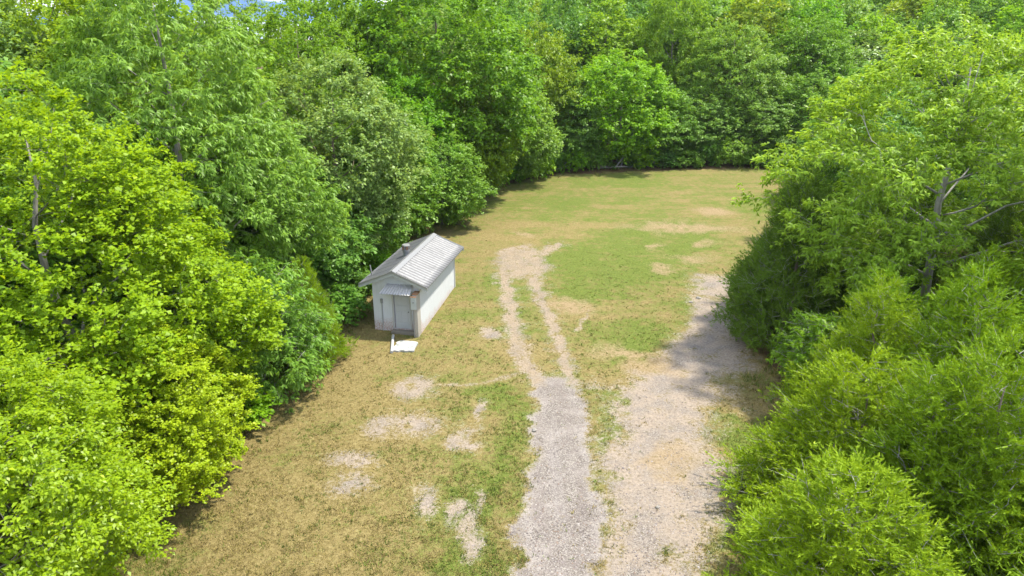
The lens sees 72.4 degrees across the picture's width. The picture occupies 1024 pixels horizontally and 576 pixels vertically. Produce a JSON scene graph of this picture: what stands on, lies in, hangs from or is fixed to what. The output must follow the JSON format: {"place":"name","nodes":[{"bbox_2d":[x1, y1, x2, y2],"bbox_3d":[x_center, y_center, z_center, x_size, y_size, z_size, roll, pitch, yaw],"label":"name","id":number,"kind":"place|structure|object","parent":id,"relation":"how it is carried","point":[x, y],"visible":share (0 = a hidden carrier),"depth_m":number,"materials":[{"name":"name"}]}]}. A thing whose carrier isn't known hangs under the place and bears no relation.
{"place":"outdoors","nodes":[
{"label":"outdoors","id":0,"kind":"place"},
{"bbox_2d":[0,0,391,38],"label":"sky","id":1,"kind":"structure","parent":0,"point":[188,2],"materials":[{"name":"blue"}]},
{"bbox_2d":[0,39,1001,575],"bbox_3d":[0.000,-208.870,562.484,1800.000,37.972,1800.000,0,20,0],"label":"ground","id":2,"kind":"structure","parent":0,"point":[634,211],"depth_m":30.15,"materials":[{"name":"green plant"}]},
{"bbox_2d":[0,0,90,192],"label":"oak tree","id":3,"kind":"object","parent":2,"relation":"on","point":[30,48],"visible":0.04,"depth_m":36.21,"materials":[{"name":"green plant"}]},
{"bbox_2d":[0,56,131,337],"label":"forest tree","id":4,"kind":"object","parent":2,"relation":"on","point":[12,87],"visible":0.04,"depth_m":31.43,"materials":[{"name":"green plant"}]},
{"bbox_2d":[0,178,162,404],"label":"broadleaf tree","id":5,"kind":"object","parent":2,"relation":"on","point":[65,261],"visible":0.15,"depth_m":26.91,"materials":[{"name":"green plant"}]},
{"bbox_2d":[0,0,163,203],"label":"oak tree","id":6,"kind":"object","parent":2,"relation":"on","point":[38,9],"visible":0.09,"depth_m":36.33,"materials":[{"name":"green plant"}]},
{"bbox_2d":[0,334,182,575],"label":"elm tree","id":7,"kind":"object","parent":2,"relation":"on","point":[86,489],"visible":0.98,"depth_m":16.50,"materials":[{"name":"green plant"}]},
{"bbox_2d":[1,313,262,513],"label":"maple tree","id":8,"kind":"object","parent":2,"relation":"on","point":[214,421],"visible":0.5,"depth_m":22.15,"materials":[{"name":"green plant"}]},
{"bbox_2d":[0,60,293,498],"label":"maple tree","id":9,"kind":"object","parent":2,"relation":"on","point":[143,277],"visible":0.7,"depth_m":21.82,"materials":[{"name":"green plant"}]},
{"bbox_2d":[17,0,284,237],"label":"oak tree","id":10,"kind":"object","parent":2,"relation":"on","point":[152,63],"visible":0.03,"depth_m":38.37,"materials":[{"name":"green plant"}]},
{"bbox_2d":[24,103,304,310],"bbox_3d":[-18.925,-3.910,37.603,14.374,11.833,14.159,-16,26,-38],"label":"forest tree","id":11,"kind":"object","parent":2,"relation":"on","point":[233,221],"visible":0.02,"depth_m":36.10,"materials":[{"name":"green plant"}]},
{"bbox_2d":[109,399,243,491],"bbox_3d":[-12.574,5.492,25.149,5.060,3.352,4.826,10,22,26],"label":"shrub","id":12,"kind":"object","parent":2,"relation":"on","point":[149,431],"visible":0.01,"depth_m":23.99,"materials":[{"name":"green plant"}]},
{"bbox_2d":[4,0,357,320],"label":"oak tree","id":13,"kind":"object","parent":2,"relation":"on","point":[264,133],"visible":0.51,"depth_m":30.03,"materials":[{"name":"green plant"}]},
{"bbox_2d":[168,247,338,413],"bbox_3d":[-10.948,1.997,29.812,7.182,7.328,7.804,-16,25,-37],"label":"oak sapling","id":14,"kind":"object","parent":2,"relation":"on","point":[310,344],"visible":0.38,"depth_m":29.07,"materials":[{"name":"green plant"}]},
{"bbox_2d":[175,0,331,152],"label":"walnut tree","id":15,"kind":"object","parent":2,"relation":"on","point":[251,8],"visible":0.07,"depth_m":54.79,"materials":[{"name":"green plant"}]},
{"bbox_2d":[230,379,282,431],"bbox_3d":[-11.812,4.768,28.653,4.619,1.908,4.843,-7,21,-19],"label":"shrub","id":16,"kind":"object","parent":2,"relation":"on","point":[262,404],"visible":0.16,"depth_m":27.95,"materials":[{"name":"green plant"}]},
{"bbox_2d":[216,147,382,301],"bbox_3d":[-12.303,-3.544,39.455,10.160,9.686,9.945,-5,21,-14],"label":"broadleaf tree","id":17,"kind":"object","parent":2,"relation":"on","point":[333,262],"visible":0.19,"depth_m":38.45,"materials":[{"name":"green plant"}]},
{"bbox_2d":[242,0,389,201],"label":"walnut tree","id":18,"kind":"object","parent":2,"relation":"on","point":[286,41],"visible":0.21,"depth_m":48.03,"materials":[{"name":"green plant"}]},
{"bbox_2d":[274,255,359,371],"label":"juniper tree","id":19,"kind":"object","parent":2,"relation":"on","point":[334,331],"visible":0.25,"depth_m":32.77,"materials":[{"name":"green plant"}]},
{"bbox_2d":[256,0,393,164],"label":"broadleaf tree","id":20,"kind":"object","parent":2,"relation":"on","point":[310,6],"visible":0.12,"depth_m":59.12,"materials":[{"name":"green plant"}]},
{"bbox_2d":[288,279,371,331],"bbox_3d":[-10.249,0.898,37.921,5.293,2.727,5.048,1,20,4],"label":"shrub","id":21,"kind":"object","parent":2,"relation":"on","point":[355,298],"visible":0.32,"depth_m":37.61,"materials":[{"name":"green plant"}]},
{"bbox_2d":[251,44,435,263],"bbox_3d":[-10.840,-7.545,43.410,11.552,14.272,12.599,10,22,25],"label":"oak tree","id":22,"kind":"object","parent":2,"relation":"on","point":[394,149],"visible":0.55,"depth_m":41.32,"materials":[{"name":"green plant"}]},
{"bbox_2d":[319,265,372,298],"bbox_3d":[-9.719,-0.372,41.743,3.966,2.074,4.158,3,20,9],"label":"shrub","id":23,"kind":"object","parent":2,"relation":"on","point":[360,278],"visible":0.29,"depth_m":40.96,"materials":[{"name":"green plant"}]},
{"bbox_2d":[290,0,444,159],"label":"broadleaf tree","id":24,"kind":"object","parent":2,"relation":"on","point":[355,9],"visible":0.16,"depth_m":57.76,"materials":[{"name":"green plant"}]},
{"bbox_2d":[350,249,390,284],"bbox_3d":[-9.500,-1.571,44.420,4.688,2.358,4.914,16,25,37],"label":"shrub","id":25,"kind":"object","parent":2,"relation":"on","point":[378,260],"visible":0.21,"depth_m":43.68,"materials":[{"name":"green plant"}]},
{"bbox_2d":[340,163,430,265],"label":"broadleaf tree","id":26,"kind":"object","parent":2,"relation":"on","point":[397,239],"visible":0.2,"depth_m":44.85,"materials":[{"name":"green plant"}]},
{"bbox_2d":[330,85,457,242],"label":"broadleaf tree","id":27,"kind":"object","parent":2,"relation":"on","point":[426,191],"visible":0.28,"depth_m":48.83,"materials":[{"name":"green plant"}]},
{"bbox_2d":[393,340,417,351],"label":"concrete slab","id":28,"kind":"structure","parent":2,"relation":"on","point":[405,346],"depth_m":35.31,"materials":[{"name":"white concrete"}]},
{"bbox_2d":[348,63,471,193],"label":"broadleaf tree","id":29,"kind":"object","parent":2,"relation":"on","point":[434,104],"visible":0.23,"depth_m":53.87,"materials":[{"name":"green plant"}]},
{"bbox_2d":[358,233,463,337],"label":"shed","id":30,"kind":"structure","parent":2,"relation":"on","point":[413,284],"depth_m":37.03,"materials":[{"name":"metal"}]},
{"bbox_2d":[394,295,410,328],"bbox_3d":[-5.748,1.221,36.731,0.820,1.960,0.100,4,20,10],"label":"door","id":31,"kind":"structure","parent":30,"relation":"in","point":[402,304],"depth_m":36.73,"materials":[{"name":"grey paint"}]},
{"bbox_2d":[18,164,821,575],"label":"grass","id":32,"kind":"structure","parent":2,"relation":"on","point":[304,546],"depth_m":24.47,"materials":[{"name":"green plant"}]},
{"bbox_2d":[409,199,437,237],"bbox_3d":[-7.565,-5.285,52.299,4.056,3.591,4.253,-4,20,-10],"label":"shrub","id":33,"kind":"object","parent":2,"relation":"on","point":[424,229],"visible":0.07,"depth_m":51.74,"materials":[{"name":"green plant"}]},
{"bbox_2d":[399,4,478,117],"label":"walnut tree","id":34,"kind":"object","parent":2,"relation":"on","point":[432,27],"visible":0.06,"depth_m":67.68,"materials":[{"name":"green plant"}]},
{"bbox_2d":[331,0,547,171],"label":"oak tree","id":35,"kind":"object","parent":2,"relation":"on","point":[493,32],"visible":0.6,"depth_m":55.94,"materials":[{"name":"green plant"}]},
{"bbox_2d":[409,0,482,74],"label":"forest tree","id":36,"kind":"object","parent":2,"relation":"on","point":[445,8],"visible":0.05,"depth_m":86.55,"materials":[{"name":"green plant"}]},
{"bbox_2d":[399,131,497,226],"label":"broadleaf tree","id":37,"kind":"object","parent":2,"relation":"on","point":[464,180],"visible":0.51,"depth_m":52.73,"materials":[{"name":"green plant"}]},
{"bbox_2d":[427,57,527,197],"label":"broadleaf tree","id":38,"kind":"object","parent":2,"relation":"on","point":[499,161],"visible":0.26,"depth_m":58.95,"materials":[{"name":"green plant"}]},
{"bbox_2d":[469,0,543,78],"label":"forest tree","id":39,"kind":"object","parent":2,"relation":"on","point":[523,4],"visible":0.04,"depth_m":84.00,"materials":[{"name":"green plant"}]},
{"bbox_2d":[0,140,1020,575],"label":"undergrowth","id":40,"kind":"object","parent":2,"relation":"on","point":[612,164],"visible":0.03,"depth_m":35.32,"materials":[{"name":"green plant"}]},
{"bbox_2d":[466,0,555,32],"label":"forest tree","id":41,"kind":"object","parent":2,"relation":"on","point":[535,8],"visible":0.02,"depth_m":91.89,"materials":[{"name":"green plant"}]},
{"bbox_2d":[473,0,565,110],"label":"broadleaf tree","id":42,"kind":"object","parent":2,"relation":"on","point":[506,9],"visible":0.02,"depth_m":77.56,"materials":[{"name":"green plant"}]},
{"bbox_2d":[485,71,567,180],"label":"broadleaf tree","id":43,"kind":"object","parent":2,"relation":"on","point":[548,142],"visible":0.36,"depth_m":66.28,"materials":[{"name":"green plant"}]},
{"bbox_2d":[512,146,556,178],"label":"shrub","id":44,"kind":"object","parent":2,"relation":"on","point":[551,162],"visible":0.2,"depth_m":69.44,"materials":[{"name":"green plant"}]},
{"bbox_2d":[485,18,590,165],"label":"broadleaf tree","id":45,"kind":"object","parent":2,"relation":"on","point":[550,47],"visible":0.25,"depth_m":71.06,"materials":[{"name":"green plant"}]},
{"bbox_2d":[522,0,610,119],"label":"forest tree","id":46,"kind":"object","parent":2,"relation":"on","point":[558,24],"visible":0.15,"depth_m":83.29,"materials":[{"name":"green plant"}]},
{"bbox_2d":[531,0,611,48],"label":"forest tree","id":47,"kind":"object","parent":2,"relation":"on","point":[543,2],"visible":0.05,"depth_m":95.37,"materials":[{"name":"green plant"}]},
{"bbox_2d":[553,141,593,172],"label":"shrub","id":48,"kind":"object","parent":2,"relation":"on","point":[576,160],"visible":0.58,"depth_m":71.83,"materials":[{"name":"green plant"}]},
{"bbox_2d":[543,70,615,164],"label":"broadleaf tree","id":49,"kind":"object","parent":2,"relation":"on","point":[583,138],"visible":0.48,"depth_m":71.51,"materials":[{"name":"green plant"}]},
{"bbox_2d":[557,0,625,33],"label":"forest tree","id":50,"kind":"object","parent":2,"relation":"on","point":[597,8],"visible":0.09,"depth_m":98.47,"materials":[{"name":"green plant"}]},
{"bbox_2d":[575,139,610,170],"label":"shrub","id":51,"kind":"object","parent":2,"relation":"on","point":[596,155],"visible":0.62,"depth_m":72.75,"materials":[{"name":"green plant"}]},
{"bbox_2d":[557,0,664,119],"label":"forest tree","id":52,"kind":"object","parent":2,"relation":"on","point":[623,34],"visible":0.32,"depth_m":83.64,"materials":[{"name":"green plant"}]},
{"bbox_2d":[555,47,684,164],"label":"broadleaf tree","id":53,"kind":"object","parent":2,"relation":"on","point":[623,91],"visible":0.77,"depth_m":71.62,"materials":[{"name":"green plant"}]},
{"bbox_2d":[598,2,674,97],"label":"forest tree","id":54,"kind":"object","parent":2,"relation":"on","point":[629,8],"visible":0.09,"depth_m":91.15,"materials":[{"name":"green plant"}]},
{"bbox_2d":[615,147,662,169],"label":"shrub","id":55,"kind":"object","parent":2,"relation":"on","point":[643,156],"visible":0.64,"depth_m":73.66,"materials":[{"name":"green plant"}]},
{"bbox_2d":[612,73,711,163],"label":"broadleaf tree","id":56,"kind":"object","parent":2,"relation":"on","point":[681,123],"visible":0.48,"depth_m":73.77,"materials":[{"name":"green plant"}]},
{"bbox_2d":[645,148,684,168],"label":"shrub","id":57,"kind":"object","parent":2,"relation":"on","point":[666,158],"visible":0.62,"depth_m":73.75,"materials":[{"name":"green plant"}]},
{"bbox_2d":[625,0,726,111],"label":"broadleaf tree","id":58,"kind":"object","parent":2,"relation":"on","point":[670,18],"visible":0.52,"depth_m":80.78,"materials":[{"name":"green plant"}]},
{"bbox_2d":[667,146,709,169],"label":"shrub","id":59,"kind":"object","parent":2,"relation":"on","point":[697,159],"visible":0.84,"depth_m":73.87,"materials":[{"name":"green plant"}]},
{"bbox_2d":[645,0,746,104],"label":"forest tree","id":60,"kind":"object","parent":2,"relation":"on","point":[716,11],"visible":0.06,"depth_m":86.67,"materials":[{"name":"green plant"}]},
{"bbox_2d":[688,132,722,166],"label":"shrub","id":61,"kind":"object","parent":2,"relation":"on","point":[709,154],"visible":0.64,"depth_m":74.28,"materials":[{"name":"green plant"}]},
{"bbox_2d":[664,83,751,161],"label":"broadleaf tree","id":62,"kind":"object","parent":2,"relation":"on","point":[712,122],"visible":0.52,"depth_m":74.70,"materials":[{"name":"green plant"}]},
{"bbox_2d":[670,17,794,140],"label":"oak tree","id":63,"kind":"object","parent":2,"relation":"on","point":[762,86],"visible":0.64,"depth_m":77.06,"materials":[{"name":"green plant"}]},
{"bbox_2d":[713,133,759,167],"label":"shrub","id":64,"kind":"object","parent":2,"relation":"on","point":[720,156],"visible":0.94,"depth_m":73.75,"materials":[{"name":"green plant"}]},
{"bbox_2d":[732,148,772,167],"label":"shrub","id":65,"kind":"object","parent":2,"relation":"on","point":[760,153],"visible":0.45,"depth_m":73.95,"materials":[{"name":"green plant"}]},
{"bbox_2d":[709,0,806,111],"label":"forest tree","id":66,"kind":"object","parent":2,"relation":"on","point":[737,13],"visible":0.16,"depth_m":84.86,"materials":[{"name":"green plant"}]},
{"bbox_2d":[710,95,806,155],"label":"broadleaf tree","id":67,"kind":"object","parent":2,"relation":"on","point":[791,112],"visible":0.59,"depth_m":74.53,"materials":[{"name":"green plant"}]},
{"bbox_2d":[737,0,811,85],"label":"forest tree","id":68,"kind":"object","parent":2,"relation":"on","point":[793,4],"visible":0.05,"depth_m":91.22,"materials":[{"name":"green plant"}]},
{"bbox_2d":[704,159,853,354],"bbox_3d":[13.854,-1.211,33.598,7.760,9.933,7.343,18,27,41],"label":"cedar tree","id":69,"kind":"object","parent":2,"relation":"on","point":[766,266],"visible":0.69,"depth_m":33.60,"materials":[{"name":"green plant"}]},
{"bbox_2d":[717,150,849,319],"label":"cedar tree","id":70,"kind":"object","parent":2,"relation":"on","point":[832,172],"visible":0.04,"depth_m":36.76,"materials":[{"name":"green plant"}]},
{"bbox_2d":[756,67,836,143],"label":"broadleaf tree","id":71,"kind":"object","parent":2,"relation":"on","point":[792,94],"visible":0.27,"depth_m":75.67,"materials":[{"name":"green plant"}]},
{"bbox_2d":[747,11,868,132],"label":"oak tree","id":72,"kind":"object","parent":2,"relation":"on","point":[787,38],"visible":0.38,"depth_m":80.55,"materials":[{"name":"green plant"}]},
{"bbox_2d":[770,22,856,111],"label":"forest tree","id":73,"kind":"object","parent":2,"relation":"on","point":[809,52],"visible":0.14,"depth_m":83.43,"materials":[{"name":"green plant"}]},
{"bbox_2d":[765,0,865,70],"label":"forest tree","id":74,"kind":"object","parent":2,"relation":"on","point":[815,9],"visible":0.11,"depth_m":89.17,"materials":[{"name":"green plant"}]},
{"bbox_2d":[766,307,879,386],"bbox_3d":[13.617,3.053,29.350,6.112,4.884,5.111,0,20,0],"label":"bush","id":75,"kind":"object","parent":2,"relation":"on","point":[800,338],"visible":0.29,"depth_m":28.70,"materials":[{"name":"green plant"}]},
{"bbox_2d":[704,342,962,554],"bbox_3d":[10.597,4.730,22.655,8.423,6.367,7.503,-2,20,-6],"label":"juniper tree","id":76,"kind":"object","parent":2,"relation":"on","point":[837,397],"visible":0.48,"depth_m":22.58,"materials":[{"name":"green plant"}]},
{"bbox_2d":[700,439,967,575],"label":"juniper tree","id":77,"kind":"object","parent":2,"relation":"on","point":[802,513],"visible":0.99,"depth_m":17.55,"materials":[{"name":"green plant"}]},
{"bbox_2d":[801,0,879,56],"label":"forest tree","id":78,"kind":"object","parent":2,"relation":"on","point":[858,10],"visible":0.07,"depth_m":92.43,"materials":[{"name":"green plant"}]},
{"bbox_2d":[757,268,933,447],"bbox_3d":[13.050,2.993,25.739,6.675,7.450,7.055,-4,20,-11],"label":"juniper tree","id":79,"kind":"object","parent":2,"relation":"on","point":[886,304],"visible":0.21,"depth_m":25.60,"materials":[{"name":"green plant"}]},
{"bbox_2d":[806,28,897,92],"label":"forest tree","id":80,"kind":"object","parent":2,"relation":"on","point":[868,43],"visible":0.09,"depth_m":86.72,"materials":[{"name":"green plant"}]},
{"bbox_2d":[785,73,925,191],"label":"broadleaf tree","id":81,"kind":"object","parent":2,"relation":"on","point":[882,117],"visible":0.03,"depth_m":57.54,"materials":[{"name":"green plant"}]},
{"bbox_2d":[798,224,915,337],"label":"cedar tree","id":82,"kind":"object","parent":2,"relation":"on","point":[838,304],"visible":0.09,"depth_m":32.51,"materials":[{"name":"green plant"}]},
{"bbox_2d":[795,55,935,140],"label":"broadleaf tree","id":83,"kind":"object","parent":2,"relation":"on","point":[863,72],"visible":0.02,"depth_m":63.88,"materials":[{"name":"green plant"}]},
{"bbox_2d":[777,111,961,234],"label":"broadleaf tree","id":84,"kind":"object","parent":2,"relation":"on","point":[897,125],"visible":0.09,"depth_m":47.45,"materials":[{"name":"green plant"}]},
{"bbox_2d":[785,260,954,401],"bbox_3d":[14.282,2.176,28.686,7.055,6.910,6.675,-10,22,-26],"label":"juniper tree","id":85,"kind":"object","parent":2,"relation":"on","point":[891,274],"visible":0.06,"depth_m":27.62,"materials":[{"name":"green plant"}]},
{"bbox_2d":[730,11,1023,327],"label":"hickory tree","id":86,"kind":"object","parent":2,"relation":"on","point":[861,220],"visible":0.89,"depth_m":29.74,"materials":[{"name":"green plant"}]},
{"bbox_2d":[851,10,918,77],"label":"forest tree","id":87,"kind":"object","parent":2,"relation":"on","point":[888,35],"visible":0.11,"depth_m":89.73,"materials":[{"name":"green plant"}]},
{"bbox_2d":[861,8,914,59],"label":"forest tree","id":88,"kind":"object","parent":2,"relation":"on","point":[898,19],"visible":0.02,"depth_m":94.82,"materials":[{"name":"green plant"}]},
{"bbox_2d":[855,167,956,315],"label":"cedar tree","id":89,"kind":"object","parent":2,"relation":"on","point":[881,207],"visible":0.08,"depth_m":37.43,"materials":[{"name":"green plant"}]},
{"bbox_2d":[800,348,1023,575],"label":"juniper tree","id":90,"kind":"object","parent":2,"relation":"on","point":[906,401],"visible":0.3,"depth_m":19.31,"materials":[{"name":"green plant"}]},
{"bbox_2d":[879,0,977,32],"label":"forest tree","id":91,"kind":"object","parent":2,"relation":"on","point":[903,6],"visible":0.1,"depth_m":96.88,"materials":[{"name":"green plant"}]},
{"bbox_2d":[834,319,1023,575],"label":"juniper tree","id":92,"kind":"object","parent":2,"relation":"on","point":[1011,395],"visible":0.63,"depth_m":18.51,"materials":[{"name":"green plant"}]},
{"bbox_2d":[834,256,1023,501],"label":"juniper tree","id":93,"kind":"object","parent":2,"relation":"on","point":[942,335],"visible":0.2,"depth_m":23.24,"materials":[{"name":"green plant"}]},
{"bbox_2d":[886,0,977,101],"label":"forest tree","id":94,"kind":"object","parent":2,"relation":"on","point":[933,21],"visible":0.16,"depth_m":83.27,"materials":[{"name":"green plant"}]},
{"bbox_2d":[887,0,983,92],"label":"forest tree","id":95,"kind":"object","parent":2,"relation":"on","point":[946,3],"visible":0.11,"depth_m":86.64,"materials":[{"name":"green plant"}]},
{"bbox_2d":[901,71,1023,216],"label":"broadleaf tree","id":96,"kind":"object","parent":2,"relation":"on","point":[974,101],"visible":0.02,"depth_m":54.09,"materials":[{"name":"green plant"}]},
{"bbox_2d":[910,241,1023,364],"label":"juniper tree","id":97,"kind":"object","parent":2,"relation":"on","point":[1018,282],"visible":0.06,"depth_m":27.32,"materials":[{"name":"green plant"}]},
{"bbox_2d":[917,95,1023,259],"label":"oak tree","id":98,"kind":"object","parent":2,"relation":"on","point":[955,189],"visible":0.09,"depth_m":41.03,"materials":[{"name":"green plant"}]},
{"bbox_2d":[927,0,1019,82],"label":"forest tree","id":99,"kind":"object","parent":2,"relation":"on","point":[972,4],"visible":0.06,"depth_m":88.69,"materials":[{"name":"green plant"}]},
{"bbox_2d":[925,57,1023,167],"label":"broadleaf tree","id":100,"kind":"object","parent":2,"relation":"on","point":[1014,70],"visible":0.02,"depth_m":63.89,"materials":[{"name":"green plant"}]},
{"bbox_2d":[933,187,1023,322],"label":"cedar tree","id":101,"kind":"object","parent":2,"relation":"on","point":[1000,228],"visible":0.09,"depth_m":33.82,"materials":[{"name":"green plant"}]},
{"bbox_2d":[964,0,1023,86],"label":"forest tree","id":102,"kind":"object","parent":2,"relation":"on","point":[1004,21],"visible":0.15,"depth_m":83.83,"materials":[{"name":"green plant"}]},
{"bbox_2d":[973,0,1023,67],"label":"forest tree","id":103,"kind":"object","parent":2,"relation":"on","point":[1001,6],"visible":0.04,"depth_m":90.72,"materials":[{"name":"green plant"}]},
{"bbox_2d":[978,216,1023,343],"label":"juniper tree","id":104,"kind":"object","parent":2,"relation":"on","point":[1021,254],"visible":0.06,"depth_m":28.32,"materials":[{"name":"green plant"}]},
{"bbox_2d":[984,292,1023,421],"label":"juniper tree","id":105,"kind":"object","parent":2,"relation":"on","point":[1021,342],"visible":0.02,"depth_m":24.14,"materials":[{"name":"green plant"}]},
{"bbox_2d":[336,245,750,575],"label":"gravel","id":106,"kind":"structure","parent":0,"point":[573,554],"depth_m":23.59,"materials":[{"name":"grey gravel"}]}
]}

